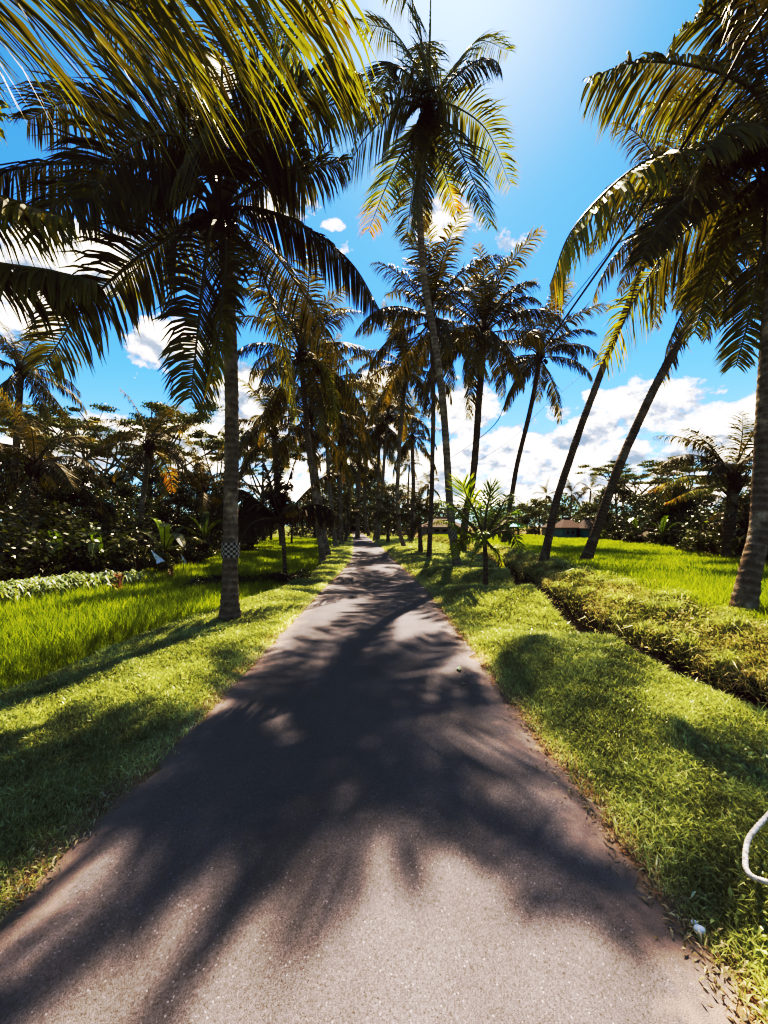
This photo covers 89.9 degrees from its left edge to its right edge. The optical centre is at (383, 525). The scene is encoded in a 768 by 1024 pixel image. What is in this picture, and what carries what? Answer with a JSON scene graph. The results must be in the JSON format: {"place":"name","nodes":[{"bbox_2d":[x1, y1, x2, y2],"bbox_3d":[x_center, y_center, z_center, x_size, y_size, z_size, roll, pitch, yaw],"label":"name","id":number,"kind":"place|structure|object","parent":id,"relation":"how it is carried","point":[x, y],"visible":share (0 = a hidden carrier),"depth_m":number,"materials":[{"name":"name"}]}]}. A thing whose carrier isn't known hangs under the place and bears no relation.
{"place":"outdoors","nodes":[
{"label":"outdoors","id":0,"kind":"place"},
{"bbox_2d":[0,531,739,1023],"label":"road","id":1,"kind":"structure","parent":0,"point":[350,805],"depth_m":1.63,"materials":[{"name":"grey asphalt"}]},
{"bbox_2d":[0,588,767,1023],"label":"dry litter","id":2,"kind":"object","parent":1,"relation":"on","point":[666,910],"visible":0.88,"depth_m":1.69,"materials":[{"name":"brown plant"}]},
{"bbox_2d":[0,526,767,1023],"bbox_3d":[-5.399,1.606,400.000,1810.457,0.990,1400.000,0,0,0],"label":"ground","id":3,"kind":"structure","parent":0,"point":[660,656],"depth_m":2.86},
{"bbox_2d":[0,540,35,579],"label":"shrub","id":4,"kind":"object","parent":3,"relation":"on","point":[7,555],"visible":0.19,"depth_m":10.83,"materials":[{"name":"green plant"}]},
{"bbox_2d":[1,544,55,578],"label":"shrub","id":5,"kind":"object","parent":3,"relation":"on","point":[38,567],"visible":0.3,"depth_m":11.44,"materials":[{"name":"green plant"}]},
{"bbox_2d":[0,471,57,540],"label":"broadleaf tree","id":6,"kind":"object","parent":3,"relation":"on","point":[7,503],"visible":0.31,"depth_m":14.03,"materials":[{"name":"green plant"}]},
{"bbox_2d":[0,448,65,520],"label":"broadleaf tree","id":7,"kind":"object","parent":3,"relation":"on","point":[6,460],"visible":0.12,"depth_m":21.36,"materials":[{"name":"green plant"}]},
{"bbox_2d":[0,321,87,553],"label":"coconut palm","id":8,"kind":"object","parent":3,"relation":"on","point":[17,382],"visible":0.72,"depth_m":18.93,"materials":[{"name":"green plant"}]},
{"bbox_2d":[0,387,113,552],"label":"coconut palm","id":9,"kind":"object","parent":3,"relation":"on","point":[36,465],"visible":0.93,"depth_m":13.35,"materials":[{"name":"green plant"}]},
{"bbox_2d":[10,530,106,575],"bbox_3d":[-9.820,0.921,11.199,2.351,1.593,2.368,0,0,0],"label":"banana plant","id":10,"kind":"object","parent":3,"relation":"on","point":[56,549],"visible":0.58,"depth_m":10.90,"materials":[{"name":"green plant"}]},
{"bbox_2d":[0,406,132,475],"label":"umbrella tree","id":11,"kind":"object","parent":3,"relation":"on","point":[91,419],"visible":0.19,"depth_m":35.19,"materials":[{"name":"green plant"}]},
{"bbox_2d":[36,483,117,538],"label":"broadleaf tree","id":12,"kind":"object","parent":3,"relation":"on","point":[72,498],"visible":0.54,"depth_m":14.30,"materials":[{"name":"green plant"}]},
{"bbox_2d":[0,569,155,606],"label":"striped ground plants","id":13,"kind":"object","parent":3,"relation":"on","point":[20,587],"visible":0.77,"depth_m":8.51,"materials":[{"name":"green plant"}]},
{"bbox_2d":[54,539,107,573],"bbox_3d":[-9.672,1.028,12.297,1.437,1.268,1.397,0,0,-44],"label":"shrub","id":14,"kind":"object","parent":3,"relation":"on","point":[69,557],"visible":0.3,"depth_m":12.03,"materials":[{"name":"green plant"}]},
{"bbox_2d":[38,461,132,521],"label":"broadleaf tree","id":15,"kind":"object","parent":3,"relation":"on","point":[101,490],"visible":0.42,"depth_m":20.90,"materials":[{"name":"green plant"}]},
{"bbox_2d":[0,410,186,490],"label":"umbrella tree","id":16,"kind":"object","parent":3,"relation":"on","point":[56,423],"visible":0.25,"depth_m":27.99,"materials":[{"name":"green plant"}]},
{"bbox_2d":[67,527,130,573],"bbox_3d":[-8.966,0.880,11.487,2.040,1.686,2.080,0,0,0],"label":"banana plant","id":17,"kind":"object","parent":3,"relation":"on","point":[97,546],"visible":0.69,"depth_m":11.63,"materials":[{"name":"green plant"}]},
{"bbox_2d":[68,495,137,540],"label":"broadleaf tree","id":18,"kind":"object","parent":3,"relation":"on","point":[111,509],"visible":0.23,"depth_m":15.98,"materials":[{"name":"green plant"}]},
{"bbox_2d":[77,470,154,524],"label":"broadleaf tree","id":19,"kind":"object","parent":3,"relation":"on","point":[108,477],"visible":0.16,"depth_m":26.48,"materials":[{"name":"green plant"}]},
{"bbox_2d":[89,481,169,527],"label":"broadleaf tree","id":20,"kind":"object","parent":3,"relation":"on","point":[123,492],"visible":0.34,"depth_m":22.68,"materials":[{"name":"green plant"}]},
{"bbox_2d":[0,498,265,580],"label":"undergrowth","id":21,"kind":"object","parent":3,"relation":"on","point":[28,530],"visible":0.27,"depth_m":11.21,"materials":[{"name":"green plant"}]},
{"bbox_2d":[23,400,246,528],"bbox_3d":[-20.460,-4.368,32.273,17.080,12.539,14.614,0,0,-15],"label":"umbrella tree","id":22,"kind":"object","parent":3,"relation":"on","point":[155,407],"visible":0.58,"depth_m":30.15,"materials":[{"name":"green plant"}]},
{"bbox_2d":[104,535,170,573],"bbox_3d":[-7.572,0.966,11.919,1.799,1.369,1.794,0,0,-30],"label":"shrub","id":23,"kind":"object","parent":3,"relation":"on","point":[120,550],"visible":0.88,"depth_m":11.54,"materials":[{"name":"green plant"}]},
{"bbox_2d":[83,389,204,545],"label":"coconut palm","id":24,"kind":"object","parent":3,"relation":"on","point":[149,449],"visible":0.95,"depth_m":16.76,"materials":[{"name":"green plant"}]},
{"bbox_2d":[113,467,196,518],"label":"broadleaf tree","id":25,"kind":"object","parent":3,"relation":"on","point":[151,479],"visible":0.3,"depth_m":27.45,"materials":[{"name":"green plant"}]},
{"bbox_2d":[118,518,195,570],"bbox_3d":[-6.710,0.729,12.315,2.966,1.966,1.890,0,0,20],"label":"banana plant","id":26,"kind":"object","parent":3,"relation":"on","point":[167,538],"visible":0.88,"depth_m":12.00,"materials":[{"name":"green plant"}]},
{"bbox_2d":[146,541,182,568],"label":"shrub","id":27,"kind":"object","parent":3,"relation":"on","point":[171,550],"visible":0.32,"depth_m":13.45,"materials":[{"name":"green plant"}]},
{"bbox_2d":[0,536,332,690],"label":"rice crop","id":28,"kind":"object","parent":3,"relation":"on","point":[44,635],"visible":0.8,"depth_m":6.70,"materials":[{"name":"green plant"}]},
{"bbox_2d":[0,533,353,921],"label":"verge grass","id":29,"kind":"structure","parent":3,"relation":"on","point":[210,629],"depth_m":3.13,"materials":[{"name":"green plant"}]},
{"bbox_2d":[145,483,215,544],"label":"broadleaf tree","id":30,"kind":"object","parent":3,"relation":"on","point":[162,515],"visible":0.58,"depth_m":18.76,"materials":[{"name":"green plant"}]},
{"bbox_2d":[151,511,222,559],"bbox_3d":[-7.337,0.559,15.824,2.374,2.338,3.550,0,0,0],"label":"banana plant","id":31,"kind":"object","parent":3,"relation":"on","point":[202,526],"visible":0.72,"depth_m":16.00,"materials":[{"name":"green plant"}]},
{"bbox_2d":[0,0,381,345],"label":"coconut palm","id":32,"kind":"object","parent":3,"relation":"on","point":[57,289],"visible":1,"depth_m":2.61,"materials":[{"name":"green plant"}]},
{"bbox_2d":[174,537,214,563],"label":"shrub","id":33,"kind":"object","parent":3,"relation":"on","point":[193,555],"visible":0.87,"depth_m":14.94,"materials":[{"name":"green plant"}]},
{"bbox_2d":[0,0,393,620],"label":"coconut palm","id":34,"kind":"object","parent":3,"relation":"on","point":[163,193],"visible":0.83,"depth_m":5.31,"materials":[{"name":"green plant"}]},
{"bbox_2d":[221,542,239,557],"bbox_3d":[-2.435,0.386,6.102,0.281,0.230,0.282,0,0,0],"label":"checkered cloth","id":35,"kind":"object","parent":34,"relation":"attached to","point":[230,550],"visible":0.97,"depth_m":5.99,"materials":[{"name":"fabric"}]},
{"bbox_2d":[149,430,261,552],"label":"coconut palm","id":36,"kind":"object","parent":3,"relation":"on","point":[204,496],"visible":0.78,"depth_m":18.64,"materials":[{"name":"green plant"}]},
{"bbox_2d":[181,490,239,548],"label":"broadleaf tree","id":37,"kind":"object","parent":3,"relation":"on","point":[217,526],"visible":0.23,"depth_m":21.53,"materials":[{"name":"green plant"}]},
{"bbox_2d":[135,429,292,493],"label":"umbrella tree","id":38,"kind":"object","parent":3,"relation":"on","point":[200,443],"visible":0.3,"depth_m":32.27,"materials":[{"name":"green plant"}]},
{"bbox_2d":[186,427,306,540],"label":"umbrella tree","id":39,"kind":"object","parent":3,"relation":"on","point":[262,486],"visible":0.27,"depth_m":35.39,"materials":[{"name":"green plant"}]},
{"bbox_2d":[183,568,310,588],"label":"undergrowth","id":40,"kind":"object","parent":3,"relation":"on","point":[284,576],"visible":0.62,"depth_m":10.01,"materials":[{"name":"green plant"}]},
{"bbox_2d":[217,375,320,545],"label":"coconut palm","id":41,"kind":"object","parent":3,"relation":"on","point":[274,441],"visible":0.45,"depth_m":26.53,"materials":[{"name":"green plant"}]},
{"bbox_2d":[215,451,340,572],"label":"young palm","id":42,"kind":"object","parent":3,"relation":"on","point":[256,517],"visible":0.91,"depth_m":10.89,"materials":[{"name":"green plant"}]},
{"bbox_2d":[270,501,307,543],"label":"broadleaf tree","id":43,"kind":"object","parent":3,"relation":"on","point":[296,533],"visible":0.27,"depth_m":30.84,"materials":[{"name":"green plant"}]},
{"bbox_2d":[236,235,383,563],"bbox_3d":[-3.165,-4.317,15.839,6.979,11.922,5.719,0,0,-36],"label":"coconut palm","id":44,"kind":"object","parent":3,"relation":"on","point":[300,359],"visible":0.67,"depth_m":15.46,"materials":[{"name":"green plant"}]},
{"bbox_2d":[239,325,384,555],"bbox_3d":[-3.272,-3.649,18.490,6.698,10.559,5.585,0,0,0],"label":"coconut palm","id":45,"kind":"object","parent":3,"relation":"on","point":[327,438],"visible":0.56,"depth_m":18.27,"materials":[{"name":"green plant"}]},
{"bbox_2d":[255,322,382,545],"bbox_3d":[-3.651,-6.082,26.093,6.915,15.383,7.822,0,0,31],"label":"coconut palm","id":46,"kind":"object","parent":3,"relation":"on","point":[334,536],"visible":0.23,"depth_m":25.91,"materials":[{"name":"green plant"}]},
{"bbox_2d":[299,477,360,535],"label":"broadleaf tree","id":47,"kind":"object","parent":3,"relation":"on","point":[335,492],"visible":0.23,"depth_m":58.91,"materials":[{"name":"green plant"}]},
{"bbox_2d":[286,349,393,543],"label":"coconut palm","id":48,"kind":"object","parent":3,"relation":"on","point":[366,444],"visible":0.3,"depth_m":28.39,"materials":[{"name":"green plant"}]},
{"bbox_2d":[306,418,380,539],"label":"coconut palm","id":49,"kind":"object","parent":3,"relation":"on","point":[361,467],"visible":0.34,"depth_m":38.59,"materials":[{"name":"green plant"}]},
{"bbox_2d":[323,488,369,541],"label":"young palm","id":50,"kind":"object","parent":3,"relation":"on","point":[346,507],"visible":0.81,"depth_m":33.90,"materials":[{"name":"green plant"}]},
{"bbox_2d":[319,449,376,535],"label":"coconut palm","id":51,"kind":"object","parent":3,"relation":"on","point":[350,459],"visible":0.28,"depth_m":51.79,"materials":[{"name":"green plant"}]},
{"bbox_2d":[289,507,428,537],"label":"distant woods","id":52,"kind":"object","parent":3,"relation":"on","point":[383,523],"visible":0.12,"depth_m":52.32,"materials":[{"name":"green plant"}]},
{"bbox_2d":[331,410,392,537],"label":"coconut palm","id":53,"kind":"object","parent":3,"relation":"on","point":[357,533],"visible":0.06,"depth_m":43.81,"materials":[{"name":"green plant"}]},
{"bbox_2d":[336,430,391,535],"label":"coconut palm","id":54,"kind":"object","parent":3,"relation":"on","point":[374,468],"visible":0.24,"depth_m":51.78,"materials":[{"name":"green plant"}]},
{"bbox_2d":[0,487,744,533],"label":"distant woods","id":55,"kind":"object","parent":3,"relation":"on","point":[459,508],"visible":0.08,"depth_m":70.81,"materials":[{"name":"green plant"}]},
{"bbox_2d":[352,471,403,530],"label":"broadleaf tree","id":56,"kind":"object","parent":3,"relation":"on","point":[370,476],"visible":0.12,"depth_m":86.35,"materials":[{"name":"green plant"}]},
{"bbox_2d":[353,393,413,538],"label":"coconut palm","id":57,"kind":"object","parent":3,"relation":"on","point":[380,441],"visible":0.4,"depth_m":38.84,"materials":[{"name":"green plant"}]},
{"bbox_2d":[362,482,410,542],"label":"young palm","id":58,"kind":"object","parent":3,"relation":"on","point":[385,504],"visible":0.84,"depth_m":29.93,"materials":[{"name":"green plant"}]},
{"bbox_2d":[345,369,430,539],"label":"coconut palm","id":59,"kind":"object","parent":3,"relation":"on","point":[388,417],"visible":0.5,"depth_m":36.86,"materials":[{"name":"green plant"}]},
{"bbox_2d":[367,482,417,533],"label":"broadleaf tree","id":60,"kind":"object","parent":3,"relation":"on","point":[392,485],"visible":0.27,"depth_m":61.26,"materials":[{"name":"green plant"}]},
{"bbox_2d":[351,301,457,545],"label":"coconut palm","id":61,"kind":"object","parent":3,"relation":"on","point":[401,419],"visible":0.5,"depth_m":24.88,"materials":[{"name":"green plant"}]},
{"bbox_2d":[376,388,441,535],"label":"coconut palm","id":62,"kind":"object","parent":3,"relation":"on","point":[415,432],"visible":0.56,"depth_m":41.79,"materials":[{"name":"green plant"}]},
{"bbox_2d":[400,452,423,532],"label":"coconut palm","id":63,"kind":"object","parent":3,"relation":"on","point":[408,465],"visible":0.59,"depth_m":59.90,"materials":[{"name":"green plant"}]},
{"bbox_2d":[406,481,418,537],"bbox_3d":[2.814,-1.393,37.959,1.300,5.958,0.329,0,0,0],"label":"utility pole","id":64,"kind":"object","parent":3,"relation":"on","point":[412,512],"visible":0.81,"depth_m":37.91,"materials":[{"name":"concrete"}]},
{"bbox_2d":[413,7,767,481],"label":"overhead cable","id":65,"kind":"object","parent":64,"relation":"attached to","point":[753,30],"visible":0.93,"depth_m":5.11,"materials":[{"name":"rubber"}]},
{"bbox_2d":[419,36,765,479],"bbox_3d":[4.357,-5.372,17.372,1.219,2.216,40.973,0,0,-5],"label":"overhead cable","id":66,"kind":"object","parent":64,"relation":"attached to","point":[605,256],"visible":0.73,"depth_m":8.54,"materials":[{"name":"rubber"}]},
{"bbox_2d":[385,478,446,551],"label":"young palm","id":67,"kind":"object","parent":3,"relation":"on","point":[419,504],"visible":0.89,"depth_m":18.73,"materials":[{"name":"green plant"}]},
{"bbox_2d":[343,0,521,565],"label":"coconut palm","id":68,"kind":"object","parent":3,"relation":"on","point":[431,124],"visible":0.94,"depth_m":11.80,"materials":[{"name":"green plant"}]},
{"bbox_2d":[352,205,512,556],"bbox_3d":[1.829,-5.445,15.655,6.025,13.881,6.264,0,0,0],"label":"coconut palm","id":69,"kind":"object","parent":3,"relation":"on","point":[436,285],"visible":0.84,"depth_m":15.63,"materials":[{"name":"green plant"}]},
{"bbox_2d":[421,517,468,535],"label":"farmhouse","id":70,"kind":"object","parent":3,"relation":"on","point":[440,529],"visible":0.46,"depth_m":46.00,"materials":[{"name":"tile"}]},
{"bbox_2d":[433,471,529,584],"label":"young palm","id":71,"kind":"object","parent":3,"relation":"on","point":[483,535],"visible":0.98,"depth_m":8.64,"materials":[{"name":"green plant"}]},
{"bbox_2d":[413,226,570,550],"bbox_3d":[4.826,-6.527,20.088,7.459,16.134,7.575,0,0,-28],"label":"coconut palm","id":72,"kind":"object","parent":3,"relation":"on","point":[481,312],"visible":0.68,"depth_m":19.76,"materials":[{"name":"green plant"}]},
{"bbox_2d":[503,502,535,533],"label":"broadleaf tree","id":73,"kind":"object","parent":3,"relation":"on","point":[521,505],"visible":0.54,"depth_m":51.66,"materials":[{"name":"green plant"}]},
{"bbox_2d":[520,498,560,534],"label":"broadleaf tree","id":74,"kind":"object","parent":3,"relation":"on","point":[539,504],"visible":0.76,"depth_m":49.88,"materials":[{"name":"green plant"}]},
{"bbox_2d":[489,278,611,542],"bbox_3d":[9.679,-6.596,24.163,6.574,16.021,7.868,0,0,-23],"label":"coconut palm","id":75,"kind":"object","parent":3,"relation":"on","point":[530,359],"visible":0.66,"depth_m":23.82,"materials":[{"name":"green plant"}]},
{"bbox_2d":[364,533,767,1023],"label":"verge grass","id":76,"kind":"structure","parent":3,"relation":"on","point":[586,653],"depth_m":2.63,"materials":[{"name":"green plant"}]},
{"bbox_2d":[742,811,767,885],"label":"rope","id":77,"kind":"object","parent":76,"relation":"on","point":[756,827],"visible":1,"depth_m":1.54,"materials":[{"name":"white fabric"}]},
{"bbox_2d":[553,517,579,537],"bbox_3d":[16.624,0.240,35.000,2.120,2.020,2.520,0,0,0],"label":"farmhouse","id":78,"kind":"object","parent":3,"relation":"on","point":[567,527],"visible":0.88,"depth_m":34.03,"materials":[{"name":"blue paint"}]},
{"bbox_2d":[563,479,584,514],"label":"coconut palm","id":79,"kind":"object","parent":3,"relation":"on","point":[572,498],"visible":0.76,"depth_m":61.87,"materials":[{"name":"green plant"}]},
{"bbox_2d":[575,471,604,503],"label":"coconut palm","id":80,"kind":"object","parent":3,"relation":"on","point":[584,489],"visible":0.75,"depth_m":59.87,"materials":[{"name":"green plant"}]},
{"bbox_2d":[578,517,603,537],"bbox_3d":[17.950,0.265,34.000,1.720,1.970,2.320,0,0,0],"label":"farmhouse","id":81,"kind":"object","parent":3,"relation":"on","point":[585,526],"visible":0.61,"depth_m":33.29,"materials":[{"name":"blue paint"}]},
{"bbox_2d":[422,534,767,701],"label":"bank weeds","id":82,"kind":"object","parent":3,"relation":"on","point":[717,629],"visible":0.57,"depth_m":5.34,"materials":[{"name":"green plant"}]},
{"bbox_2d":[432,534,767,622],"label":"rice crop","id":83,"kind":"object","parent":3,"relation":"on","point":[712,577],"visible":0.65,"depth_m":9.97,"materials":[{"name":"green plant"}]},
{"bbox_2d":[581,479,649,529],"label":"broadleaf tree","id":84,"kind":"object","parent":3,"relation":"on","point":[626,493],"visible":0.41,"depth_m":33.71,"materials":[{"name":"green plant"}]},
{"bbox_2d":[621,530,644,542],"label":"shrub","id":85,"kind":"object","parent":3,"relation":"on","point":[628,536],"visible":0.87,"depth_m":23.83,"materials":[{"name":"green plant"}]},
{"bbox_2d":[513,558,767,703],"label":"creeping weeds","id":86,"kind":"object","parent":3,"relation":"on","point":[757,666],"visible":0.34,"depth_m":4.96,"materials":[{"name":"green plant"}]},
{"bbox_2d":[573,460,708,516],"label":"umbrella tree","id":87,"kind":"object","parent":3,"relation":"on","point":[660,479],"visible":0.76,"depth_m":36.45,"materials":[{"name":"green plant"}]},
{"bbox_2d":[614,491,669,529],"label":"broadleaf tree","id":88,"kind":"object","parent":3,"relation":"on","point":[639,507],"visible":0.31,"depth_m":30.32,"materials":[{"name":"green plant"}]},
{"bbox_2d":[635,486,664,524],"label":"slender tree","id":89,"kind":"object","parent":3,"relation":"on","point":[647,501],"visible":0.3,"depth_m":24.10,"materials":[{"name":"green plant"}]},
{"bbox_2d":[536,57,766,564],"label":"coconut palm","id":90,"kind":"object","parent":3,"relation":"on","point":[551,523],"visible":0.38,"depth_m":13.35,"materials":[{"name":"green plant"}]},
{"bbox_2d":[539,496,767,562],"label":"undergrowth","id":91,"kind":"object","parent":3,"relation":"on","point":[626,525],"visible":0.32,"depth_m":22.15,"materials":[{"name":"green plant"}]},
{"bbox_2d":[642,532,669,544],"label":"shrub","id":92,"kind":"object","parent":3,"relation":"on","point":[654,537],"visible":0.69,"depth_m":21.70,"materials":[{"name":"green plant"}]},
{"bbox_2d":[549,0,767,612],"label":"coconut palm","id":93,"kind":"object","parent":3,"relation":"on","point":[725,155],"visible":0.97,"depth_m":5.45,"materials":[{"name":"green plant"}]},
{"bbox_2d":[639,515,688,545],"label":"banana plant","id":94,"kind":"object","parent":3,"relation":"on","point":[662,529],"visible":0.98,"depth_m":19.94,"materials":[{"name":"green plant"}]},
{"bbox_2d":[579,119,762,560],"bbox_3d":[10.497,-5.574,12.008,8.075,14.057,5.729,0,0,-27],"label":"coconut palm","id":95,"kind":"object","parent":3,"relation":"on","point":[671,353],"visible":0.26,"depth_m":12.12,"materials":[{"name":"green plant"}]},
{"bbox_2d":[651,486,699,544],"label":"slender tree","id":96,"kind":"object","parent":3,"relation":"on","point":[659,511],"visible":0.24,"depth_m":22.51,"materials":[{"name":"green plant"}]},
{"bbox_2d":[588,743,767,1004],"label":"broad grass","id":97,"kind":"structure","parent":3,"relation":"on","point":[742,896],"depth_m":1.80,"materials":[{"name":"green plant"}]},
{"bbox_2d":[655,476,708,533],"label":"slender tree","id":98,"kind":"object","parent":3,"relation":"on","point":[690,504],"visible":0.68,"depth_m":21.18,"materials":[{"name":"green plant"}]},
{"bbox_2d":[622,455,751,494],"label":"umbrella tree","id":99,"kind":"object","parent":3,"relation":"on","point":[656,461],"visible":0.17,"depth_m":40.15,"materials":[{"name":"green plant"}]},
{"bbox_2d":[675,488,724,527],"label":"broadleaf tree","id":100,"kind":"object","parent":3,"relation":"on","point":[705,503],"visible":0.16,"depth_m":24.56,"materials":[{"name":"green plant"}]},
{"bbox_2d":[647,410,754,558],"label":"coconut palm","id":101,"kind":"object","parent":3,"relation":"on","point":[728,476],"visible":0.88,"depth_m":12.87,"materials":[{"name":"green plant"}]},
{"bbox_2d":[679,523,740,555],"bbox_3d":[12.367,0.551,14.447,2.048,1.493,2.042,0,0,40],"label":"shrub","id":102,"kind":"object","parent":3,"relation":"on","point":[708,544],"visible":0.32,"depth_m":14.39,"materials":[{"name":"green plant"}]},
{"bbox_2d":[695,485,750,559],"bbox_3d":[12.457,-0.187,12.988,2.905,3.410,3.096,0,0,-24],"label":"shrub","id":103,"kind":"object","parent":3,"relation":"on","point":[740,510],"visible":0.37,"depth_m":13.13,"materials":[{"name":"green plant"}]},
{"bbox_2d":[0,0,767,525],"label":"sky","id":104,"kind":"structure","parent":0,"point":[560,43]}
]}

